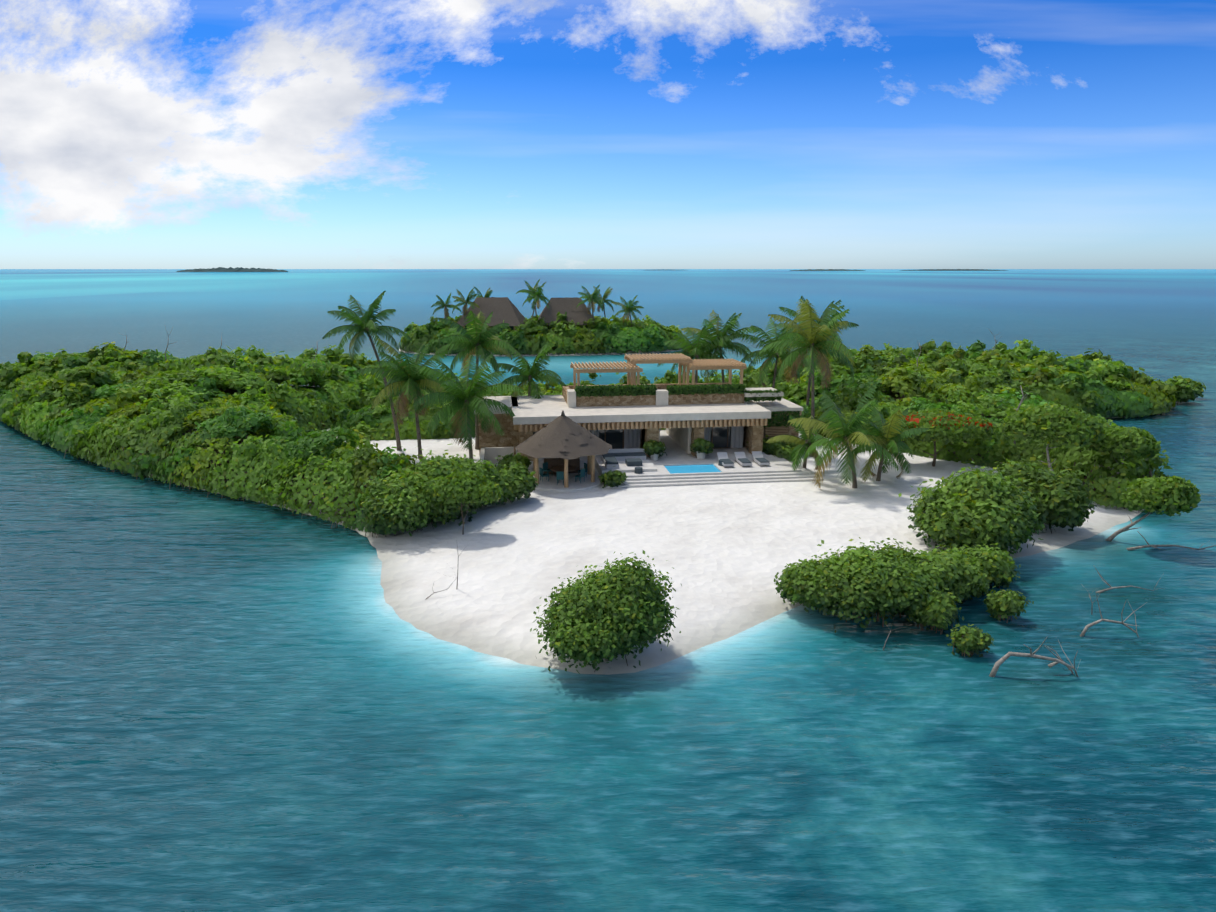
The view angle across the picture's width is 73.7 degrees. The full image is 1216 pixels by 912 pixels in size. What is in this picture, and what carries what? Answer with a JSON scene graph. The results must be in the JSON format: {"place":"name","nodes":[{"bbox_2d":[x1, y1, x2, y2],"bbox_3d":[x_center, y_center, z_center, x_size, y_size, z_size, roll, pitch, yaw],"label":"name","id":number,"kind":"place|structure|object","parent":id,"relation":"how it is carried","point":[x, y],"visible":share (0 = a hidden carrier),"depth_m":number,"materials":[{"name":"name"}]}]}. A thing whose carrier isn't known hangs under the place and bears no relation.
{"place":"outdoors","nodes":[
{"label":"outdoors","id":0,"kind":"place"},
{"bbox_2d":[177,267,288,271],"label":"island","id":1,"kind":"structure","parent":0,"point":[229,269],"depth_m":3996.23,"materials":[{"name":"green plant"}]},
{"bbox_2d":[544,458,579,473],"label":"window","id":2,"kind":"structure","parent":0,"point":[555,465],"depth_m":58.71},
{"bbox_2d":[331,370,795,440],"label":"mangrove foliage","id":3,"kind":"object","parent":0,"point":[377,421],"visible":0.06,"depth_m":73.45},
{"bbox_2d":[0,292,1215,911],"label":"lagoon water","id":4,"kind":"structure","parent":0,"point":[214,702],"depth_m":28.11,"materials":[{"name":"teal liquid"}]},
{"bbox_2d":[25,415,418,537],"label":"mangrove roots","id":5,"kind":"object","parent":4,"relation":"in","point":[353,509],"visible":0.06,"depth_m":54.33,"materials":[{"name":"brown wood"}]},
{"bbox_2d":[883,615,901,649],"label":"bare branch","id":6,"kind":"object","parent":4,"relation":"in","point":[888,635],"visible":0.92,"depth_m":32.98,"materials":[{"name":"grey wood"}]},
{"bbox_2d":[872,538,993,603],"bbox_3d":[14.360,5.363,36.951,5.995,2.797,3.781,0,13,0],"label":"bush","id":7,"kind":"object","parent":4,"relation":"in","point":[959,579],"visible":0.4,"depth_m":36.28,"materials":[{"name":"green plant"}]},
{"bbox_2d":[902,588,963,629],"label":"bush","id":8,"kind":"object","parent":4,"relation":"on","point":[941,611],"visible":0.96,"depth_m":34.19,"materials":[{"name":"green plant"}]},
{"bbox_2d":[921,544,991,599],"bbox_3d":[16.308,5.375,38.639,3.335,1.989,3.961,0,13,0],"label":"bush","id":9,"kind":"object","parent":4,"relation":"on","point":[952,553],"visible":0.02,"depth_m":38.52,"materials":[{"name":"green plant"}]},
{"bbox_2d":[953,634,972,656],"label":"mangrove sprout branches","id":10,"kind":"object","parent":4,"relation":"in","point":[964,650],"visible":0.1,"depth_m":32.57,"materials":[{"name":"brown plant"}]},
{"bbox_2d":[946,624,995,657],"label":"bush","id":11,"kind":"object","parent":4,"relation":"in","point":[976,640],"visible":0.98,"depth_m":32.40,"materials":[{"name":"green plant"}]},
{"bbox_2d":[980,586,1033,620],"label":"bush","id":12,"kind":"object","parent":4,"relation":"on","point":[1006,603],"visible":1,"depth_m":35.53,"materials":[{"name":"green plant"}]},
{"bbox_2d":[989,638,1077,676],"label":"driftwood branch","id":13,"kind":"object","parent":4,"relation":"in","point":[994,670],"visible":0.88,"depth_m":30.84,"materials":[{"name":"grey wood"}]},
{"bbox_2d":[1044,645,1080,673],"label":"driftwood branch","id":14,"kind":"object","parent":4,"relation":"in","point":[1050,665],"visible":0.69,"depth_m":31.13,"materials":[{"name":"grey wood"}]},
{"bbox_2d":[1082,583,1106,614],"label":"branch","id":15,"kind":"object","parent":4,"relation":"in","point":[1092,603],"visible":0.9,"depth_m":36.46,"materials":[{"name":"grey wood"}]},
{"bbox_2d":[1080,594,1145,636],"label":"driftwood branch","id":16,"kind":"object","parent":4,"relation":"in","point":[1085,629],"visible":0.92,"depth_m":34.24,"materials":[{"name":"grey wood"}]},
{"bbox_2d":[1085,426,1160,476],"bbox_3d":[35.141,0.454,55.205,4.806,5.072,3.784,0,13,0],"label":"tree","id":17,"kind":"object","parent":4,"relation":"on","point":[1118,441],"depth_m":53.95,"materials":[{"name":"green plant"}]},
{"bbox_2d":[1093,565,1162,592],"bbox_3d":[25.214,5.904,39.297,3.553,1.231,1.106,0,13,0],"label":"driftwood trunk","id":18,"kind":"object","parent":4,"relation":"in","point":[1103,590],"visible":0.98,"depth_m":39.02,"materials":[{"name":"wood"}]},
{"bbox_2d":[1105,475,1200,540],"bbox_3d":[30.433,3.138,44.875,4.358,4.549,3.513,0,13,0],"label":"tree","id":19,"kind":"object","parent":4,"relation":"in","point":[1170,496],"depth_m":43.77,"materials":[{"name":"green plant"}]},
{"bbox_2d":[1127,531,1215,550],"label":"driftwood branch","id":20,"kind":"object","parent":4,"relation":"on","point":[1140,547],"visible":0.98,"depth_m":44.70,"materials":[{"name":"brown wood"}]},
{"bbox_2d":[1174,375,1205,397],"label":"bush","id":21,"kind":"object","parent":4,"relation":"on","point":[1198,385],"depth_m":96.61,"materials":[{"name":"green plant"}]},
{"bbox_2d":[0,269,1215,300],"bbox_3d":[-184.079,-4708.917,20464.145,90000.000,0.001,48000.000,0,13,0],"label":"open sea water","id":22,"kind":"structure","parent":0,"point":[1196,284],"depth_m":999.04,"materials":[{"name":"blue liquid"}]},
{"bbox_2d":[0,0,1215,268],"label":"sky","id":23,"kind":"structure","parent":0,"point":[135,134],"materials":[{"name":"blue"}]},
{"bbox_2d":[89,340,1142,674],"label":"sand beach","id":24,"kind":"structure","parent":0,"point":[727,552],"depth_m":44.90,"materials":[{"name":"white sand"}]},
{"bbox_2d":[0,342,437,534],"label":"mangrove bushes","id":25,"kind":"object","parent":24,"relation":"on","point":[62,400],"visible":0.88,"depth_m":68.14,"materials":[{"name":"green plant"}]},
{"bbox_2d":[162,327,175,361],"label":"bare branch","id":26,"kind":"object","parent":25,"relation":"on","point":[167,346],"visible":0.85,"depth_m":92.27,"materials":[{"name":"wood"}]},
{"bbox_2d":[312,336,323,385],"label":"bare branch","id":27,"kind":"object","parent":25,"relation":"on","point":[317,358],"visible":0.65,"depth_m":83.79,"materials":[{"name":"wood"}]},
{"bbox_2d":[353,444,485,535],"bbox_3d":[-10.921,2.086,47.576,7.316,4.581,7.578,0,13,0],"label":"bush","id":28,"kind":"object","parent":24,"relation":"on","point":[395,500],"visible":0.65,"depth_m":46.10,"materials":[{"name":"green plant"}]},
{"bbox_2d":[420,470,501,534],"bbox_3d":[-8.322,2.681,46.137,4.708,3.739,3.090,0,13,0],"label":"tree","id":29,"kind":"object","parent":24,"relation":"on","point":[471,486],"depth_m":45.19,"materials":[{"name":"green plant"}]},
{"bbox_2d":[456,546,465,588],"bbox_3d":[-6.962,5.307,38.400,0.611,2.703,1.702,0,13,0],"label":"beach sapling trunk","id":30,"kind":"object","parent":24,"relation":"on","point":[457,569],"visible":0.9,"depth_m":38.53,"materials":[{"name":"grey wood"}]},
{"bbox_2d":[437,454,504,508],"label":"bush","id":31,"kind":"object","parent":24,"relation":"on","point":[491,472],"visible":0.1,"depth_m":50.31,"materials":[{"name":"green plant"}]},
{"bbox_2d":[494,463,508,471],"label":"bush","id":32,"kind":"object","parent":24,"relation":"on","point":[502,466],"visible":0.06,"depth_m":56.12,"materials":[{"name":"green plant"}]},
{"bbox_2d":[495,453,531,469],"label":"bush","id":33,"kind":"object","parent":24,"relation":"on","point":[518,458],"visible":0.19,"depth_m":58.13,"materials":[{"name":"green plant"}]},
{"bbox_2d":[494,461,538,504],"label":"bush","id":34,"kind":"object","parent":24,"relation":"on","point":[520,480],"visible":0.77,"depth_m":51.14,"materials":[{"name":"green plant"}]},
{"bbox_2d":[398,312,686,354],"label":"vegetation","id":35,"kind":"object","parent":24,"relation":"on","point":[647,333],"visible":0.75,"depth_m":149.07,"materials":[{"name":"green plant"}]},
{"bbox_2d":[457,297,525,325],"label":"thatched roof","id":36,"kind":"structure","parent":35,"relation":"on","point":[505,309],"depth_m":153.03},
{"bbox_2d":[538,297,595,325],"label":"thatched roof","id":37,"kind":"structure","parent":35,"relation":"on","point":[580,314],"depth_m":154.53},
{"bbox_2d":[533,471,602,491],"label":"gazebo floor","id":38,"kind":"structure","parent":24,"relation":"on","point":[550,485],"depth_m":56.16,"materials":[{"name":"stone"}]},
{"bbox_2d":[539,462,586,484],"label":"chairs","id":39,"kind":"object","parent":38,"relation":"on","point":[559,475],"visible":0.94,"depth_m":56.52,"materials":[{"name":"teal fabric"}]},
{"bbox_2d":[515,410,611,459],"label":"thatched roof","id":40,"kind":"structure","parent":38,"relation":"on","point":[563,436],"depth_m":55.13,"materials":[{"name":"wicker"}]},
{"bbox_2d":[533,455,594,487],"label":"gazebo posts","id":41,"kind":"object","parent":38,"relation":"on","point":[591,465],"visible":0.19,"depth_m":56.03,"materials":[{"name":"brown wood"}]},
{"bbox_2d":[530,550,681,673],"bbox_3d":[0.027,6.198,32.116,5.911,4.613,5.805,0,13,0],"label":"mangrove bush","id":42,"kind":"object","parent":24,"relation":"on","point":[622,610],"depth_m":31.00,"materials":[{"name":"green plant"}]},
{"bbox_2d":[598,466,627,487],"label":"bush","id":43,"kind":"object","parent":24,"relation":"on","point":[614,478],"visible":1,"depth_m":55.38,"materials":[{"name":"green plant"}]},
{"bbox_2d":[474,387,802,464],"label":"villa roof slab","id":44,"kind":"structure","parent":24,"relation":"on","point":[546,409],"depth_m":62.92,"materials":[{"name":"white concrete"}]},
{"bbox_2d":[640,439,666,457],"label":"potted plant","id":45,"kind":"object","parent":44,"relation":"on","point":[651,447],"visible":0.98,"depth_m":61.09,"materials":[{"name":"green plant"}]},
{"bbox_2d":[577,387,743,395],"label":"roof hedge","id":46,"kind":"object","parent":44,"relation":"on","point":[651,391],"visible":0.04,"depth_m":64.53,"materials":[{"name":"green plant"}]},
{"bbox_2d":[574,384,800,426],"bbox_3d":[6.463,-4.077,65.408,18.454,3.590,1.773,-1,13,-4],"label":"roof hedge","id":47,"kind":"object","parent":44,"relation":"on","point":[695,389],"visible":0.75,"depth_m":64.97,"materials":[{"name":"green plant"}]},
{"bbox_2d":[747,435,784,454],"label":"shrub","id":48,"kind":"object","parent":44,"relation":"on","point":[767,448],"visible":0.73,"depth_m":64.12,"materials":[{"name":"green plant"}]},
{"bbox_2d":[772,446,797,459],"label":"shrub","id":49,"kind":"object","parent":24,"relation":"on","point":[784,453],"visible":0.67,"depth_m":62.31,"materials":[{"name":"green plant"}]},
{"bbox_2d":[778,437,804,452],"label":"shrub","id":50,"kind":"object","parent":24,"relation":"on","point":[788,443],"visible":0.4,"depth_m":64.74,"materials":[{"name":"green plant"}]},
{"bbox_2d":[774,557,838,614],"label":"bush","id":51,"kind":"object","parent":24,"relation":"on","point":[788,585],"visible":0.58,"depth_m":35.98,"materials":[{"name":"green plant"}]},
{"bbox_2d":[780,537,946,632],"bbox_3d":[11.338,5.614,36.422,7.108,3.480,6.122,0,13,0],"label":"bush","id":52,"kind":"object","parent":24,"relation":"on","point":[871,583],"visible":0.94,"depth_m":34.81,"materials":[{"name":"green plant"}]},
{"bbox_2d":[843,556,900,626],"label":"mangrove bush branches","id":53,"kind":"object","parent":24,"relation":"on","point":[878,619],"depth_m":35.78,"materials":[{"name":"brown plant"}]},
{"bbox_2d":[917,623,952,634],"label":"mangrove bush branches","id":54,"kind":"object","parent":24,"relation":"on","point":[921,625],"visible":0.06,"depth_m":34.83,"materials":[{"name":"brown plant"}]},
{"bbox_2d":[877,408,995,466],"bbox_3d":[24.802,-1.209,61.413,8.362,4.464,6.208,-6,14,-25],"label":"flamboyant tree","id":55,"kind":"object","parent":24,"relation":"on","point":[955,433],"depth_m":59.46,"materials":[{"name":"plant"}]},
{"bbox_2d":[904,411,991,429],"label":"red flowers","id":56,"kind":"object","parent":55,"relation":"attached to","point":[917,420],"visible":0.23,"depth_m":59.96,"materials":[{"name":"plant"}]},
{"bbox_2d":[728,339,1176,510],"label":"trees","id":57,"kind":"object","parent":24,"relation":"on","point":[1100,386],"visible":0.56,"depth_m":82.69,"materials":[{"name":"green plant"}]},
{"bbox_2d":[1012,385,1029,443],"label":"bare branch","id":58,"kind":"object","parent":57,"relation":"attached to","point":[1020,403],"visible":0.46,"depth_m":61.04,"materials":[{"name":"wood"}]},
{"bbox_2d":[898,461,1045,553],"bbox_3d":[20.223,2.781,44.750,7.372,4.581,9.075,0,13,0],"label":"bush","id":59,"kind":"object","parent":24,"relation":"on","point":[975,508],"visible":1,"depth_m":42.64,"materials":[{"name":"green plant"}]},
{"bbox_2d":[998,591,1011,622],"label":"mangrove sprout branches","id":60,"kind":"object","parent":24,"relation":"on","point":[1004,618],"depth_m":35.75,"materials":[{"name":"brown plant"}]},
{"bbox_2d":[915,443,1151,511],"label":"mangrove roots","id":61,"kind":"object","parent":24,"relation":"on","point":[1150,474],"visible":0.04,"depth_m":55.03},
{"bbox_2d":[982,455,1096,533],"bbox_3d":[25.102,2.556,47.906,6.855,4.612,6.027,0,13,0],"label":"bush","id":62,"kind":"object","parent":24,"relation":"on","point":[1063,502],"depth_m":46.55,"materials":[{"name":"green plant"}]},
{"bbox_2d":[999,403,1105,471],"bbox_3d":[30.186,-0.391,54.837,6.738,6.274,4.986,0,13,0],"label":"tree","id":63,"kind":"object","parent":24,"relation":"on","point":[1056,425],"depth_m":53.72,"materials":[{"name":"green plant"}]},
{"bbox_2d":[533,427,730,448],"bbox_3d":[2.484,-1.642,64.403,17.000,2.500,0.040,-2,13,-7],"label":"window","id":64,"kind":"structure","parent":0,"point":[614,438],"depth_m":64.46,"materials":[{"name":"black glass"}]},
{"bbox_2d":[478,383,798,460],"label":"villa stone walls","id":65,"kind":"structure","parent":0,"point":[753,436],"depth_m":64.80,"materials":[{"name":"stone"}]},
{"bbox_2d":[535,426,743,448],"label":"villa curtains","id":66,"kind":"object","parent":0,"point":[631,438],"visible":0.19,"depth_m":64.46,"materials":[{"name":"grey fabric"}]},
{"bbox_2d":[513,353,801,435],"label":"villa timber","id":67,"kind":"object","parent":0,"point":[630,365],"visible":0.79,"depth_m":65.95,"materials":[{"name":"beige wood"}]},
{"bbox_2d":[516,432,823,487],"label":"villa terrace","id":68,"kind":"structure","parent":0,"point":[655,472],"depth_m":58.33,"materials":[{"name":"white stone"}]},
{"bbox_2d":[601,448,769,468],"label":"lounge chairs","id":69,"kind":"object","parent":68,"relation":"on","point":[724,455],"visible":0.67,"depth_m":60.72,"materials":[{"name":"grey fabric"}]},
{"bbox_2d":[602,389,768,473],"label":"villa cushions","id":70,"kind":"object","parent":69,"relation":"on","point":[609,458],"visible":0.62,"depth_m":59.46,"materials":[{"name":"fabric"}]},
{"bbox_2d":[664,464,720,473],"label":"plunge pool water","id":71,"kind":"structure","parent":68,"relation":"in","point":[691,469],"depth_m":58.91,"materials":[{"name":"blue liquid"}]},
{"bbox_2d":[690,438,713,457],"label":"potted plant","id":72,"kind":"object","parent":68,"relation":"on","point":[699,445],"depth_m":61.51,"materials":[{"name":"green plant"}]},
{"bbox_2d":[605,419,788,448],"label":"villa door frames","id":73,"kind":"structure","parent":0,"point":[727,434],"depth_m":65.56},
{"bbox_2d":[790,269,864,270],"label":"island","id":74,"kind":"structure","parent":0,"point":[827,270],"depth_m":6217.92,"materials":[{"name":"green plant"}]},
{"bbox_2d":[900,269,1007,270],"bbox_3d":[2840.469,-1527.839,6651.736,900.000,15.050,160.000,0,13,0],"label":"island","id":75,"kind":"structure","parent":0,"point":[954,270],"depth_m":6619.11,"materials":[{"name":"green plant"}]},
{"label":"back hut stilts","id":76,"kind":"object","parent":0,"visible":0},
{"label":"hut walls","id":77,"kind":"object","parent":76,"relation":"on","visible":0},
{"bbox_2d":[465,326,513,334],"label":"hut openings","id":78,"kind":"object","parent":77,"relation":"attached to","point":[512,327],"depth_m":152.17,"materials":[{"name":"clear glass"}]},
{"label":"mangrove branches","id":79,"kind":"object","parent":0,"visible":0},
{"bbox_2d":[1165,378,1200,401],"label":"tree","id":80,"kind":"object","parent":79,"relation":"attached to","point":[1185,389],"visible":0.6,"depth_m":92.67,"materials":[{"name":"green plant"}]},
{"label":"mangrove bush branches","id":81,"kind":"object","parent":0,"visible":0},
{"bbox_2d":[959,543,1020,587],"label":"bush","id":82,"kind":"object","parent":81,"relation":"attached to","point":[1001,570],"visible":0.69,"depth_m":38.35,"materials":[{"name":"green plant"}]}
]}

